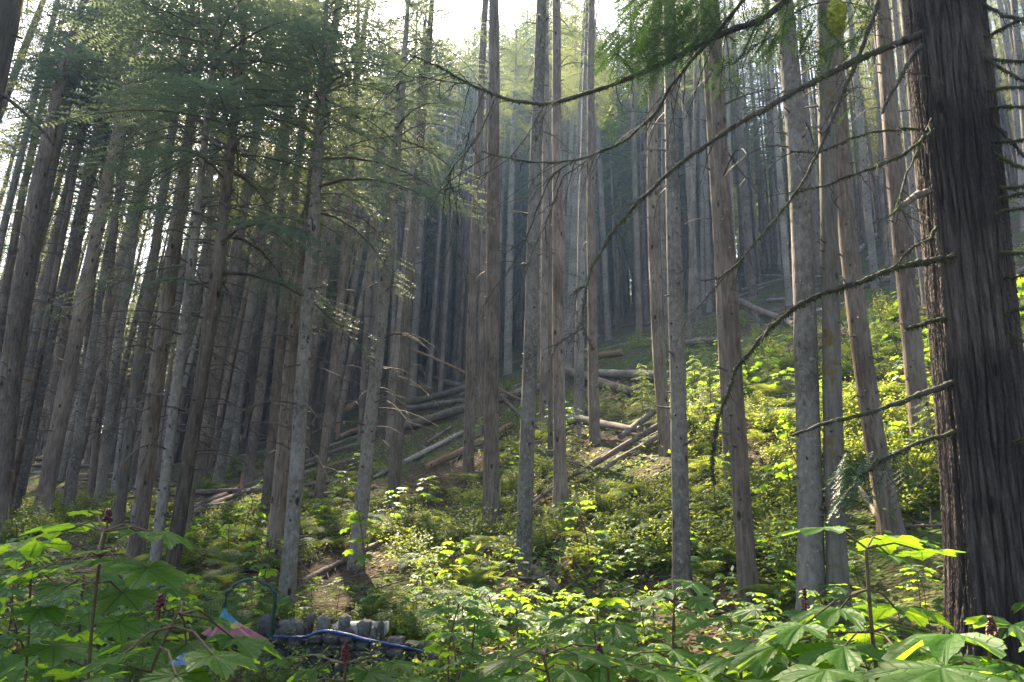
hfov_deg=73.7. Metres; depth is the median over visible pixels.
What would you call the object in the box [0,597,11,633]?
devils club
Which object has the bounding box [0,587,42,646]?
devils club
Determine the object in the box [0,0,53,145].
mossy tree
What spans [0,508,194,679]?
devils club
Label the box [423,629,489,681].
devils club
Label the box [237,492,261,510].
leafy shrub
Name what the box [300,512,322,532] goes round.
leafy shrub
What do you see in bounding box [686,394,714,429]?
leafy shrub
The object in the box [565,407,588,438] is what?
devils club
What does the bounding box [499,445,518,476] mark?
devils club
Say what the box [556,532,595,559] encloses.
leafy shrub
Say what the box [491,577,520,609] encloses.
devils club
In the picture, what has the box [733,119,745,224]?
conifer tree
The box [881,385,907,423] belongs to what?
leafy shrub
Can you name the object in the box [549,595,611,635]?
devils club
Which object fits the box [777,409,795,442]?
devils club
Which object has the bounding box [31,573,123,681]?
devils club
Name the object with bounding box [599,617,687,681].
devils club
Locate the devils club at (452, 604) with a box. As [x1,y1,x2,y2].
[440,596,461,623]
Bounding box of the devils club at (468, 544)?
[425,539,477,592]
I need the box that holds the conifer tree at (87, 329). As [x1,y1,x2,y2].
[1,1,194,509]
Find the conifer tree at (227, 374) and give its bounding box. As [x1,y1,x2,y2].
[207,102,314,470]
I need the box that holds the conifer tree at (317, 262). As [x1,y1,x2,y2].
[258,92,352,341]
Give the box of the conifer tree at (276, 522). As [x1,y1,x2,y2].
[204,0,422,564]
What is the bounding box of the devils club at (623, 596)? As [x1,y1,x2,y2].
[602,579,633,612]
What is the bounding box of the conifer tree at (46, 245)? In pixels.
[0,149,74,294]
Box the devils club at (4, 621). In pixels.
[0,577,22,628]
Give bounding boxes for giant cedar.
[350,0,1023,680]
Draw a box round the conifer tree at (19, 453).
[0,0,160,499]
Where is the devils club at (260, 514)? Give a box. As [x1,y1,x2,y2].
[224,499,266,543]
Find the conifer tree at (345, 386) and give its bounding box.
[335,126,400,431]
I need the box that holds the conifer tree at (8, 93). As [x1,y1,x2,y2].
[0,0,80,200]
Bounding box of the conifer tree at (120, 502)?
[63,0,234,537]
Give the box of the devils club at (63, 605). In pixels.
[58,585,118,641]
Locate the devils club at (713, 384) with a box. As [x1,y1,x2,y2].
[710,361,719,388]
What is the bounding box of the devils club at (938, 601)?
[929,588,943,622]
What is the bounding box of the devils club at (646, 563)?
[625,542,651,589]
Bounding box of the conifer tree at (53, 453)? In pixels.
[0,0,184,526]
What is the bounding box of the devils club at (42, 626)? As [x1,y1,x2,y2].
[18,598,95,681]
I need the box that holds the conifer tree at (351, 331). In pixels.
[348,313,354,353]
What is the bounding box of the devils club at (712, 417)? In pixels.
[697,403,720,450]
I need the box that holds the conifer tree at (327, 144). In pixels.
[265,20,353,401]
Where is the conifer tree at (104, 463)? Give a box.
[59,3,212,504]
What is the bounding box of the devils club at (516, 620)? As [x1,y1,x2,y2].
[475,599,551,661]
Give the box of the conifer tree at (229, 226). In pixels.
[188,144,269,382]
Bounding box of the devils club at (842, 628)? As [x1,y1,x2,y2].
[826,620,902,664]
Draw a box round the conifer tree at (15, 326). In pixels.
[0,0,134,531]
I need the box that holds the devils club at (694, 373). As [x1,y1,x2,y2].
[686,371,707,408]
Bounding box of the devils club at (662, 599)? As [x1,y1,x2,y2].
[635,591,664,622]
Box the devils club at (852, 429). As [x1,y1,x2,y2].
[843,415,860,440]
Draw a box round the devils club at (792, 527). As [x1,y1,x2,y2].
[770,520,796,556]
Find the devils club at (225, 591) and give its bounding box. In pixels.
[214,586,247,605]
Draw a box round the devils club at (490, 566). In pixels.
[471,560,502,595]
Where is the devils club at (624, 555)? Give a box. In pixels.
[616,539,642,574]
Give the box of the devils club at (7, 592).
[0,585,45,648]
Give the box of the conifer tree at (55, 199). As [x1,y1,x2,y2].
[1,1,142,277]
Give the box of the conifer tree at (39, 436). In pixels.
[32,44,167,463]
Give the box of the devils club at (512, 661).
[473,640,624,681]
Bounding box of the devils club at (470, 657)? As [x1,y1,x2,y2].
[411,593,488,681]
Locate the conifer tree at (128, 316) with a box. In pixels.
[77,230,142,379]
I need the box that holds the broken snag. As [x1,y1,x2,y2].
[111,400,125,491]
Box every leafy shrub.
[0,503,42,540]
[4,504,53,534]
[7,504,58,534]
[9,493,72,529]
[13,491,32,516]
[19,496,66,519]
[22,493,58,512]
[31,500,70,524]
[52,491,92,518]
[52,504,76,521]
[60,492,90,502]
[60,498,114,522]
[71,501,88,510]
[76,492,103,507]
[79,515,129,541]
[91,482,133,509]
[97,491,130,520]
[105,496,132,514]
[118,644,151,681]
[127,484,157,503]
[136,647,235,681]
[146,527,212,568]
[187,508,227,547]
[190,499,251,526]
[194,500,251,529]
[197,474,220,488]
[204,528,235,545]
[214,480,231,488]
[217,490,259,511]
[217,503,252,518]
[224,496,264,515]
[232,537,281,569]
[232,637,313,681]
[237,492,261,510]
[237,629,352,681]
[238,526,262,540]
[245,503,264,513]
[246,535,265,552]
[252,529,307,550]
[257,511,268,527]
[270,595,333,630]
[285,608,338,644]
[298,537,331,564]
[300,501,325,524]
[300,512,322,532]
[301,492,347,519]
[302,486,313,500]
[308,465,316,478]
[328,468,356,486]
[328,501,352,528]
[330,478,355,497]
[335,631,428,680]
[340,514,352,532]
[341,511,393,543]
[343,503,375,519]
[344,598,386,620]
[369,485,386,510]
[370,600,427,639]
[372,458,386,474]
[372,521,440,567]
[373,518,408,535]
[377,501,429,530]
[381,607,421,640]
[382,605,417,634]
[388,528,474,579]
[389,529,448,557]
[392,643,444,681]
[394,589,433,618]
[396,530,436,558]
[400,490,422,507]
[400,602,437,639]
[402,604,451,642]
[407,518,447,541]
[409,585,457,630]
[411,501,424,520]
[412,505,459,539]
[413,648,496,681]
[414,518,448,543]
[414,518,470,551]
[418,602,492,648]
[425,508,449,521]
[435,513,466,542]
[436,496,505,543]
[436,651,493,681]
[437,583,502,621]
[438,514,493,542]
[439,512,488,547]
[440,468,461,484]
[441,474,481,505]
[451,485,477,509]
[451,497,512,529]
[454,475,500,508]
[458,488,516,512]
[461,551,498,574]
[477,524,548,567]
[493,508,539,535]
[499,379,512,390]
[500,449,516,466]
[501,465,534,491]
[501,490,517,510]
[502,471,516,484]
[506,519,563,560]
[533,477,550,493]
[533,498,591,535]
[534,452,552,475]
[534,519,559,549]
[536,420,547,431]
[545,519,574,539]
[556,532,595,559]
[565,509,641,566]
[571,477,641,515]
[571,483,620,518]
[578,521,631,559]
[590,509,630,534]
[598,516,671,572]
[600,506,671,569]
[605,495,658,530]
[608,467,657,495]
[629,497,731,552]
[632,478,671,514]
[632,479,670,506]
[635,507,697,555]
[639,334,651,347]
[648,474,701,502]
[649,467,670,490]
[654,481,729,533]
[657,464,697,493]
[668,437,722,462]
[670,525,727,557]
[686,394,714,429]
[687,403,721,445]
[687,409,701,431]
[688,418,721,448]
[689,469,759,499]
[689,485,711,504]
[690,480,764,541]
[692,406,720,425]
[693,486,753,518]
[697,513,759,558]
[697,522,767,565]
[698,369,718,382]
[702,486,730,500]
[703,486,763,508]
[705,379,719,403]
[708,525,734,556]
[709,437,773,480]
[711,462,771,500]
[711,532,768,564]
[715,496,824,558]
[720,487,794,527]
[726,492,784,519]
[729,511,796,549]
[733,510,796,552]
[739,313,748,327]
[743,331,782,349]
[743,344,772,367]
[743,368,766,389]
[744,336,787,357]
[744,388,764,404]
[744,393,773,418]
[745,399,790,432]
[748,439,791,461]
[750,478,786,510]
[751,320,773,336]
[751,477,796,523]
[754,374,781,387]
[754,505,786,534]
[755,532,796,575]
[758,353,780,370]
[759,426,795,454]
[760,500,796,538]
[761,468,824,499]
[761,490,796,518]
[762,458,823,495]
[763,478,787,502]
[765,476,796,503]
[765,484,796,529]
[769,469,796,501]
[772,408,821,439]
[773,526,851,559]
[778,406,822,425]
[782,430,865,466]
[792,376,854,414]
[820,392,855,413]
[820,402,862,444]
[821,356,851,377]
[822,443,866,474]
[841,334,878,358]
[841,335,849,345]
[841,340,885,368]
[842,376,892,399]
[843,387,858,414]
[844,355,899,377]
[844,427,906,459]
[844,434,885,458]
[846,435,864,463]
[851,387,903,423]
[854,423,911,458]
[854,461,939,516]
[855,372,899,396]
[857,428,909,455]
[863,434,938,482]
[865,452,934,490]
[865,452,936,484]
[866,453,938,489]
[868,289,896,310]
[870,317,900,343]
[872,341,887,357]
[873,300,898,320]
[877,377,893,397]
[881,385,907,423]
[882,326,926,356]
[882,410,934,442]
[884,421,926,450]
[887,415,937,467]
[887,432,938,476]
[887,433,933,457]
[890,430,918,456]
[895,459,936,490]
[895,469,929,499]
[896,372,932,412]
[899,458,939,499]
[914,474,940,505]
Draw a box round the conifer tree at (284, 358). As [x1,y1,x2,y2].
[267,168,323,408]
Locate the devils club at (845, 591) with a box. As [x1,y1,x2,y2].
[829,584,895,666]
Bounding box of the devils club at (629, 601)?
[606,596,690,645]
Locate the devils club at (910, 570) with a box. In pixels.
[900,568,943,626]
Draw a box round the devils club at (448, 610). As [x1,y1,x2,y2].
[441,596,487,662]
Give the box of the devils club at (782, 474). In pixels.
[752,459,824,505]
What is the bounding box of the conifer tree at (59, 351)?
[29,13,173,463]
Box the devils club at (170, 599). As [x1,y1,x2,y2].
[140,596,192,642]
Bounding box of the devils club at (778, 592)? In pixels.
[756,570,795,611]
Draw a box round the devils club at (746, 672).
[726,670,751,676]
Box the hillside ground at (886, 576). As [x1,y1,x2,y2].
[0,178,1023,681]
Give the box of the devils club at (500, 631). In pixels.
[459,587,536,676]
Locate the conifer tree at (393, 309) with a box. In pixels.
[372,51,431,431]
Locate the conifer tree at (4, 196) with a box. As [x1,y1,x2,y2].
[0,120,20,268]
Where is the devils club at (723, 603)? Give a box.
[717,599,767,637]
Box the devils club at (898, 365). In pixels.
[887,356,930,384]
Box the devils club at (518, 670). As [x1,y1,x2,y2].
[506,663,543,674]
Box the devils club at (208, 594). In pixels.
[192,580,219,610]
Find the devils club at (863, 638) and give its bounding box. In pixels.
[845,633,885,671]
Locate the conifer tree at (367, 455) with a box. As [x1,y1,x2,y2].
[273,0,486,570]
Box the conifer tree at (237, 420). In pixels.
[224,116,279,462]
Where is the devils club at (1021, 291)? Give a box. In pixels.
[1017,284,1023,313]
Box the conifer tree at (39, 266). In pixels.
[0,150,75,363]
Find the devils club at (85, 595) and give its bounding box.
[24,592,96,663]
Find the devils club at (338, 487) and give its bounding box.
[327,471,356,512]
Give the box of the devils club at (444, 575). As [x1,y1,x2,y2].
[424,570,460,604]
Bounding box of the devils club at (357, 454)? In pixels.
[348,451,359,467]
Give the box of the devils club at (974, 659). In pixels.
[948,653,1023,668]
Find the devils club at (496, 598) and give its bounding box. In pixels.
[485,592,513,623]
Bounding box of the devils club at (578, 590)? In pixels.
[554,587,585,613]
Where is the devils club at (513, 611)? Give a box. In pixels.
[493,589,553,647]
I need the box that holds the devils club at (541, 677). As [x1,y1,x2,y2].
[536,675,543,680]
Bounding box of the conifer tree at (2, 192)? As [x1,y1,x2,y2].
[0,74,45,225]
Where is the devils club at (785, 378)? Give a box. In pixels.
[768,367,794,395]
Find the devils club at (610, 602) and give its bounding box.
[560,597,642,664]
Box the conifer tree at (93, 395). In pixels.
[70,1,196,469]
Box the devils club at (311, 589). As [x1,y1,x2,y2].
[298,577,327,606]
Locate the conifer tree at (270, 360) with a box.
[250,243,287,431]
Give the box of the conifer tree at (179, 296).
[128,9,285,487]
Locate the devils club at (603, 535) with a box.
[556,498,615,575]
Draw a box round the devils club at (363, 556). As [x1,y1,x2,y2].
[339,509,393,595]
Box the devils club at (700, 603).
[615,579,719,674]
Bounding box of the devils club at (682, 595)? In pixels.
[676,586,712,631]
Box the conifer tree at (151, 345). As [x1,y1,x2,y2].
[124,191,204,376]
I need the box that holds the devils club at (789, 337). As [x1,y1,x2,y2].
[774,331,793,367]
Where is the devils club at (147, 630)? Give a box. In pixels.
[97,621,183,681]
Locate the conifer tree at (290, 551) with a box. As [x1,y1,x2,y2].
[183,0,494,604]
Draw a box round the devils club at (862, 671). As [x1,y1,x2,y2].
[820,659,880,681]
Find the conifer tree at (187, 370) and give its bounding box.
[169,70,277,421]
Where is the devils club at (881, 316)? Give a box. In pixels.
[868,311,886,331]
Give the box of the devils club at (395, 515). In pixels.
[377,487,409,541]
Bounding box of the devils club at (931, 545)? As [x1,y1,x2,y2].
[908,541,942,577]
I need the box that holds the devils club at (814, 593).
[798,586,850,636]
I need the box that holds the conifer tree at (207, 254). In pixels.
[134,11,293,530]
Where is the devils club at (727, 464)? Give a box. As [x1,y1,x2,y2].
[710,452,750,481]
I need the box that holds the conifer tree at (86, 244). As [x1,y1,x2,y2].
[37,4,196,482]
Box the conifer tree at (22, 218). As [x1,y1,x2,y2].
[0,106,84,320]
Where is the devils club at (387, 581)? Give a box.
[369,570,396,603]
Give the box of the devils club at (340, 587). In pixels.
[327,577,355,616]
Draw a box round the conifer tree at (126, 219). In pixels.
[68,167,160,423]
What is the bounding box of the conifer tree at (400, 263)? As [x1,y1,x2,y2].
[388,132,408,339]
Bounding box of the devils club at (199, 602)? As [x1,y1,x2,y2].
[161,579,221,624]
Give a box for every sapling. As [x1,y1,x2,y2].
[225,445,243,475]
[544,430,596,490]
[599,382,615,412]
[604,384,635,417]
[620,363,655,417]
[629,326,647,347]
[686,356,716,409]
[687,336,718,383]
[687,367,720,429]
[689,441,732,533]
[715,442,764,488]
[745,321,766,349]
[748,310,764,332]
[748,356,787,395]
[841,307,895,357]
[850,322,902,380]
[908,394,936,469]
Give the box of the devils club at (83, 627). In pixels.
[41,617,87,681]
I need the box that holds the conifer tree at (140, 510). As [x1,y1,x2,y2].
[55,0,345,562]
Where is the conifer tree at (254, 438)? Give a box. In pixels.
[234,24,333,483]
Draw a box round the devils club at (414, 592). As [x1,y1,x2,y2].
[399,587,431,609]
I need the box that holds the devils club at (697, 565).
[690,560,702,590]
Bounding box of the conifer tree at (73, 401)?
[67,199,125,426]
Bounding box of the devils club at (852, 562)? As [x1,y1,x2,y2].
[848,550,876,587]
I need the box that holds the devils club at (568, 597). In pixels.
[541,592,587,641]
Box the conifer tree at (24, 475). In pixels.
[0,1,199,517]
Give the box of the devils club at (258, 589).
[247,582,282,607]
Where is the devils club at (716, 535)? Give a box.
[695,514,721,557]
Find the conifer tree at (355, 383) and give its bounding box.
[353,134,372,400]
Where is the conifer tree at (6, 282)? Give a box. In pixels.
[0,2,78,358]
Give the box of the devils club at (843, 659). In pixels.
[729,526,965,681]
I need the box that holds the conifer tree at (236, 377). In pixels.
[211,3,343,482]
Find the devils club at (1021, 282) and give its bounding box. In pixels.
[1017,277,1023,296]
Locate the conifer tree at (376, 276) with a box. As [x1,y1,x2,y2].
[356,25,416,406]
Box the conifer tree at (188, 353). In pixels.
[155,168,245,382]
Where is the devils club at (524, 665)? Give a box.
[492,647,575,681]
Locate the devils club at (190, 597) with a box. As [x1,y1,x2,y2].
[148,583,198,641]
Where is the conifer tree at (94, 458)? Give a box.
[39,0,185,502]
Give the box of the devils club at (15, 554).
[0,535,65,598]
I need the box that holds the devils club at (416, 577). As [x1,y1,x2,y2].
[406,574,434,601]
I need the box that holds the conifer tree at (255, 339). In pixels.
[215,147,305,410]
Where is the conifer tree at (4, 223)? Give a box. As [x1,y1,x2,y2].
[0,0,105,343]
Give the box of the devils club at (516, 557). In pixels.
[499,547,530,590]
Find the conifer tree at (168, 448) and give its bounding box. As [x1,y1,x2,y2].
[59,0,365,612]
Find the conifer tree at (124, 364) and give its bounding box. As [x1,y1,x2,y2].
[98,143,179,460]
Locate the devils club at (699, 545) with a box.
[671,530,705,555]
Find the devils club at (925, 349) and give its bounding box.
[922,330,930,361]
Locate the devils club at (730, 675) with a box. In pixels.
[676,669,738,681]
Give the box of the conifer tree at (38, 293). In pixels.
[0,0,136,362]
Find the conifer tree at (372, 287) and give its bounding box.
[356,165,385,408]
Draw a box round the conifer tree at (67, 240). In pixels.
[40,122,115,326]
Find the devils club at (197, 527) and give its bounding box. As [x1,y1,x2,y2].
[184,517,227,547]
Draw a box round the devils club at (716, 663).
[684,587,846,681]
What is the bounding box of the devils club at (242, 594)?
[217,581,268,622]
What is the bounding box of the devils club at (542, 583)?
[529,578,555,604]
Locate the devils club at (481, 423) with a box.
[475,417,483,431]
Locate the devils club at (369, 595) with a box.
[353,590,390,620]
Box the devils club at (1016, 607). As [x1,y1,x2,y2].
[993,602,1023,678]
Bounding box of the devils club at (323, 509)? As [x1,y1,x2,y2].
[305,503,341,528]
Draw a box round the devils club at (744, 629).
[717,624,762,667]
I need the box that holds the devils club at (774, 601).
[746,592,784,638]
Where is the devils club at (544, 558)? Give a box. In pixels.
[535,548,565,593]
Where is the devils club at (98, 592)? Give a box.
[87,584,135,615]
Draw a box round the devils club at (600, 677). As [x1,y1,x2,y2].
[541,651,646,681]
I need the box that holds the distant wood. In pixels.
[0,34,1015,437]
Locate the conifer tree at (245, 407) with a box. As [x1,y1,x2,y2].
[235,314,275,434]
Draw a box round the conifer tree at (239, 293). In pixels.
[214,172,279,457]
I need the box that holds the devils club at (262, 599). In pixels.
[236,576,268,626]
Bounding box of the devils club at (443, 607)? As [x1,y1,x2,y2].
[420,593,474,665]
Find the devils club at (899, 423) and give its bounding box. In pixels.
[861,420,915,451]
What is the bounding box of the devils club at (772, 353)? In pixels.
[751,344,777,356]
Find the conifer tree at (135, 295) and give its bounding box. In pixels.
[66,191,154,430]
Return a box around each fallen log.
[29,478,159,479]
[31,464,89,467]
[34,467,112,474]
[107,480,232,496]
[169,475,357,495]
[194,441,360,504]
[194,484,262,514]
[194,484,387,510]
[298,541,380,585]
[304,453,359,474]
[304,459,318,468]
[329,427,380,447]
[339,427,357,438]
[344,400,358,412]
[372,467,388,479]
[402,430,463,464]
[404,404,464,430]
[405,397,464,411]
[406,384,464,404]
[410,348,520,399]
[417,376,432,393]
[423,370,461,386]
[424,421,513,470]
[425,426,450,443]
[433,398,464,408]
[499,383,539,403]
[499,393,518,414]
[512,359,522,363]
[528,555,560,591]
[533,423,657,503]
[565,366,640,394]
[566,414,642,432]
[574,349,623,360]
[584,335,664,354]
[598,368,669,379]
[599,392,619,402]
[600,433,657,471]
[615,408,656,439]
[635,312,686,326]
[685,329,717,346]
[738,285,767,296]
[738,298,793,327]
[739,272,778,285]
[740,271,918,277]
[741,276,783,290]
[765,302,844,326]
[767,294,784,301]
[818,270,917,298]
[856,482,875,519]
[859,232,878,251]
[904,508,941,527]
[1015,265,1023,273]
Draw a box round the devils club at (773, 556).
[760,553,795,583]
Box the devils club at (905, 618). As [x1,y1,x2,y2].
[873,612,928,639]
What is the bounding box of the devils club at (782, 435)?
[773,427,795,461]
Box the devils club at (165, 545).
[147,520,170,547]
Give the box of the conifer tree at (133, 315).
[120,233,166,377]
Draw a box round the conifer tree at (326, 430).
[278,0,424,503]
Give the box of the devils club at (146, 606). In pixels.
[107,600,161,618]
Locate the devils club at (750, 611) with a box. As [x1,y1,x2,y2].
[733,603,834,668]
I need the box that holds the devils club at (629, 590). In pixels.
[611,588,648,642]
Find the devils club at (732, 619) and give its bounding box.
[711,608,751,675]
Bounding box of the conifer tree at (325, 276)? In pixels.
[307,0,383,426]
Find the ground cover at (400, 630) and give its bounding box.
[0,244,1023,681]
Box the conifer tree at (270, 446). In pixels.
[225,0,383,512]
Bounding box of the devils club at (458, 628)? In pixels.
[440,605,470,631]
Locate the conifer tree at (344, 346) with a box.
[326,75,390,443]
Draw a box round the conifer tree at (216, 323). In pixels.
[180,277,244,456]
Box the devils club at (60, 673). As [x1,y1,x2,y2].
[1,668,118,681]
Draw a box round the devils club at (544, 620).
[528,614,587,657]
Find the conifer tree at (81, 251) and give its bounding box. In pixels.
[63,196,93,275]
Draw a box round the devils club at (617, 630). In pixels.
[535,613,663,681]
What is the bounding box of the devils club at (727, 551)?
[712,543,735,575]
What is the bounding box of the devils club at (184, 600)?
[165,592,196,619]
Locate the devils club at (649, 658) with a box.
[556,643,722,681]
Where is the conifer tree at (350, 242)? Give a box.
[315,77,391,353]
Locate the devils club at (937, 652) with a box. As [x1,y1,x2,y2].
[859,615,1023,681]
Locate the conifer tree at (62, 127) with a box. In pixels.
[0,0,119,524]
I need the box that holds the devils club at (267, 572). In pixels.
[230,533,284,607]
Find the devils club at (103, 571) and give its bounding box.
[90,570,117,592]
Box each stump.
[240,473,243,487]
[336,420,339,439]
[409,477,414,496]
[576,423,581,437]
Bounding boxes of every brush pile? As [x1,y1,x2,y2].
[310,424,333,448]
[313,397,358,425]
[371,455,517,513]
[396,508,515,541]
[509,522,617,552]
[598,303,663,336]
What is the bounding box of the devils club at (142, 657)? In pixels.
[0,627,179,681]
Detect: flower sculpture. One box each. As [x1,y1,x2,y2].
[169,653,206,665]
[201,578,276,655]
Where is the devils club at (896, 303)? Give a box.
[887,299,898,318]
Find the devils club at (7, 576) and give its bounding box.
[0,574,33,628]
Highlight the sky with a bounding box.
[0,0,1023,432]
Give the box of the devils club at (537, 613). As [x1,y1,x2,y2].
[511,592,571,665]
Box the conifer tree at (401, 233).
[383,121,408,395]
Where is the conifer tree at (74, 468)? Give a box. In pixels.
[38,1,186,511]
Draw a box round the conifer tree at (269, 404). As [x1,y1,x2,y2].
[265,379,272,421]
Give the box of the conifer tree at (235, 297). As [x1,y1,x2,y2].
[193,174,268,378]
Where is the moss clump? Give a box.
[825,0,850,35]
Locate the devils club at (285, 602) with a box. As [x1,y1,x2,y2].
[275,594,316,619]
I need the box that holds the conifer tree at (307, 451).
[299,55,361,457]
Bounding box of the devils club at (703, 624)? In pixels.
[642,615,798,681]
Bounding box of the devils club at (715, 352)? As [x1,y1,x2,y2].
[712,339,718,364]
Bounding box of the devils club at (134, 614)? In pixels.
[108,608,171,678]
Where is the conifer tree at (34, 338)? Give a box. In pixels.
[0,0,140,452]
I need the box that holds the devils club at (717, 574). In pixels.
[697,562,728,595]
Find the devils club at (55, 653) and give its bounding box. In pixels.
[0,557,99,681]
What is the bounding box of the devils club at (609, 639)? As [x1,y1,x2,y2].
[577,624,632,681]
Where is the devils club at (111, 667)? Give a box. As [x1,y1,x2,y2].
[61,655,162,681]
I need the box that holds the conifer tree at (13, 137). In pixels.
[0,4,27,239]
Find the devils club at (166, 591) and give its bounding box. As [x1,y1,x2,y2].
[87,574,202,681]
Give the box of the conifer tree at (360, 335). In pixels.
[352,310,362,400]
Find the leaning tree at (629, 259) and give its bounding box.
[570,45,633,285]
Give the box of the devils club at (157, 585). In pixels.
[138,584,164,613]
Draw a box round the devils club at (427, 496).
[416,475,443,508]
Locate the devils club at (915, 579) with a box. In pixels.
[894,565,941,606]
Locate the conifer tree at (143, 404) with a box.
[133,106,232,436]
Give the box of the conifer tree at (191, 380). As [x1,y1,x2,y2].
[165,341,195,417]
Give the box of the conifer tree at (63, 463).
[57,1,207,480]
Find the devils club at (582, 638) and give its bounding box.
[533,623,629,680]
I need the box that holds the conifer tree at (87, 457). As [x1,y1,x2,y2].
[82,115,202,467]
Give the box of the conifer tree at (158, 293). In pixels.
[124,184,198,371]
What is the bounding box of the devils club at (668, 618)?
[640,601,671,653]
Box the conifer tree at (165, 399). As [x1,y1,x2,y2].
[154,33,236,482]
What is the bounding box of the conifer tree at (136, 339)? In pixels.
[124,216,185,408]
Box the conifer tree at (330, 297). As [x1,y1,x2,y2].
[317,192,356,347]
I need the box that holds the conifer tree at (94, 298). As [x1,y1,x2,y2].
[53,207,115,379]
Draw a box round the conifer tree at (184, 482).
[29,0,391,610]
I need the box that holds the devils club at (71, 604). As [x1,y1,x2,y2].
[40,595,75,625]
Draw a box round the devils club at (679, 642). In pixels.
[636,606,714,676]
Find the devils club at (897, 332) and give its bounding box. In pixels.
[880,330,900,352]
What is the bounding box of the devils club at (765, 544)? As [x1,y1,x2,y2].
[755,535,785,577]
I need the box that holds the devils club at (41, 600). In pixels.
[31,594,55,605]
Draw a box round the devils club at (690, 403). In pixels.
[669,392,707,429]
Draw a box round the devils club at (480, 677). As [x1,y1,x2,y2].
[448,667,494,681]
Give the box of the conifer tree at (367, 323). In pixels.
[339,68,409,441]
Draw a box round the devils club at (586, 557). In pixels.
[574,548,601,585]
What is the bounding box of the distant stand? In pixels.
[0,0,1023,464]
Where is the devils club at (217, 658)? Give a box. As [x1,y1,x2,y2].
[72,593,281,681]
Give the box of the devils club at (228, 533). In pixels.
[207,520,246,554]
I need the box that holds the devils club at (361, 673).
[264,640,434,681]
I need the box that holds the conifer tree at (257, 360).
[250,324,262,397]
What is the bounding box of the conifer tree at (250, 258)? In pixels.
[227,203,283,386]
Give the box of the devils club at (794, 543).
[788,533,796,549]
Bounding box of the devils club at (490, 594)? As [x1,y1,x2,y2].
[456,586,502,655]
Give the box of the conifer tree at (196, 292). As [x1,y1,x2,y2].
[154,6,274,473]
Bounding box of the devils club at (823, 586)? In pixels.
[811,581,852,622]
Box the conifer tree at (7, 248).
[0,167,41,288]
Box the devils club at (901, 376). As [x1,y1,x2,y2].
[891,355,930,381]
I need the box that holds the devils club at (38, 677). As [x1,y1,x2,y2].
[22,660,78,681]
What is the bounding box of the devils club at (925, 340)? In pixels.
[922,329,928,367]
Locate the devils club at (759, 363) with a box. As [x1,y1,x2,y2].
[750,356,785,381]
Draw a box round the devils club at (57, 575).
[35,565,74,594]
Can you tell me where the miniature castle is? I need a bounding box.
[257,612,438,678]
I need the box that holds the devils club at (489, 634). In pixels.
[419,609,513,677]
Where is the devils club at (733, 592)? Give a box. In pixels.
[705,572,742,618]
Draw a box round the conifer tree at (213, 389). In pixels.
[168,0,373,486]
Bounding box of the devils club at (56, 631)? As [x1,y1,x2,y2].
[0,626,67,681]
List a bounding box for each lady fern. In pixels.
[91,553,149,567]
[100,579,125,592]
[112,611,204,643]
[122,543,164,554]
[137,608,179,622]
[145,549,165,559]
[151,502,173,510]
[162,550,212,565]
[169,602,202,615]
[177,599,253,629]
[180,561,198,572]
[182,611,276,639]
[186,621,256,642]
[187,548,208,559]
[187,564,249,583]
[193,537,236,550]
[195,547,234,560]
[197,548,265,571]
[201,544,247,555]
[202,595,246,611]
[203,527,247,541]
[210,539,265,552]
[212,592,248,602]
[228,524,256,535]
[246,527,266,539]
[248,603,287,613]
[254,548,300,565]
[266,605,335,618]
[300,523,339,536]
[301,536,343,547]
[302,499,319,508]
[305,520,330,526]
[313,535,350,548]
[327,507,343,512]
[330,498,353,504]
[335,590,409,613]
[340,491,355,498]
[347,513,390,524]
[367,609,425,624]
[368,521,395,535]
[388,526,436,537]
[390,553,434,568]
[391,596,420,610]
[399,495,417,502]
[409,491,436,501]
[410,519,442,528]
[413,510,444,522]
[420,589,511,630]
[424,485,443,493]
[425,623,486,655]
[426,579,500,596]
[429,495,446,503]
[431,510,453,519]
[436,504,473,513]
[437,565,508,586]
[438,485,461,492]
[446,472,470,481]
[449,536,489,553]
[456,553,482,562]
[459,524,505,539]
[460,472,482,479]
[464,534,515,549]
[471,536,502,546]
[472,562,512,573]
[474,497,506,505]
[493,520,513,531]
[499,452,517,460]
[501,483,517,492]
[506,466,540,473]
[508,437,519,445]
[534,458,550,464]
[537,531,561,542]
[538,516,560,528]
[559,530,614,544]
[561,544,617,564]
[577,485,634,502]
[580,502,605,514]
[590,542,643,567]
[591,559,637,577]
[595,509,652,523]
[611,481,649,495]
[613,511,668,530]
[622,417,639,422]
[630,513,702,532]
[640,548,690,566]
[647,501,671,510]
[654,471,708,480]
[688,443,717,456]
[688,455,722,475]
[688,456,720,471]
[689,484,711,494]
[691,490,730,502]
[691,546,757,573]
[693,498,726,514]
[694,545,773,563]
[701,504,731,517]
[710,486,769,494]
[722,475,770,486]
[731,581,794,600]
[743,369,758,378]
[744,385,764,394]
[745,412,765,421]
[747,429,772,441]
[755,384,788,394]
[755,540,795,552]
[758,561,849,576]
[759,465,792,478]
[762,356,793,369]
[763,407,794,418]
[767,422,793,432]
[767,578,860,601]
[769,562,795,571]
[770,397,794,404]
[777,450,795,465]
[820,391,857,404]
[842,382,855,393]
[843,412,860,424]
[871,322,897,332]
[874,346,898,355]
[878,383,903,398]
[887,364,903,374]
[887,386,905,393]
[890,421,934,434]
[890,453,937,464]
[896,414,933,420]
[924,351,930,363]
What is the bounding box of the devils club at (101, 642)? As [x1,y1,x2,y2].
[0,639,113,681]
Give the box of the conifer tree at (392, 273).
[353,139,392,361]
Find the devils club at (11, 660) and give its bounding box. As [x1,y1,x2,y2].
[0,654,24,671]
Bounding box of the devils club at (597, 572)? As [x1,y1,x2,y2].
[588,554,618,598]
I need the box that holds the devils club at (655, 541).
[646,539,671,565]
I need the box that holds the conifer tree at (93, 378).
[68,117,180,462]

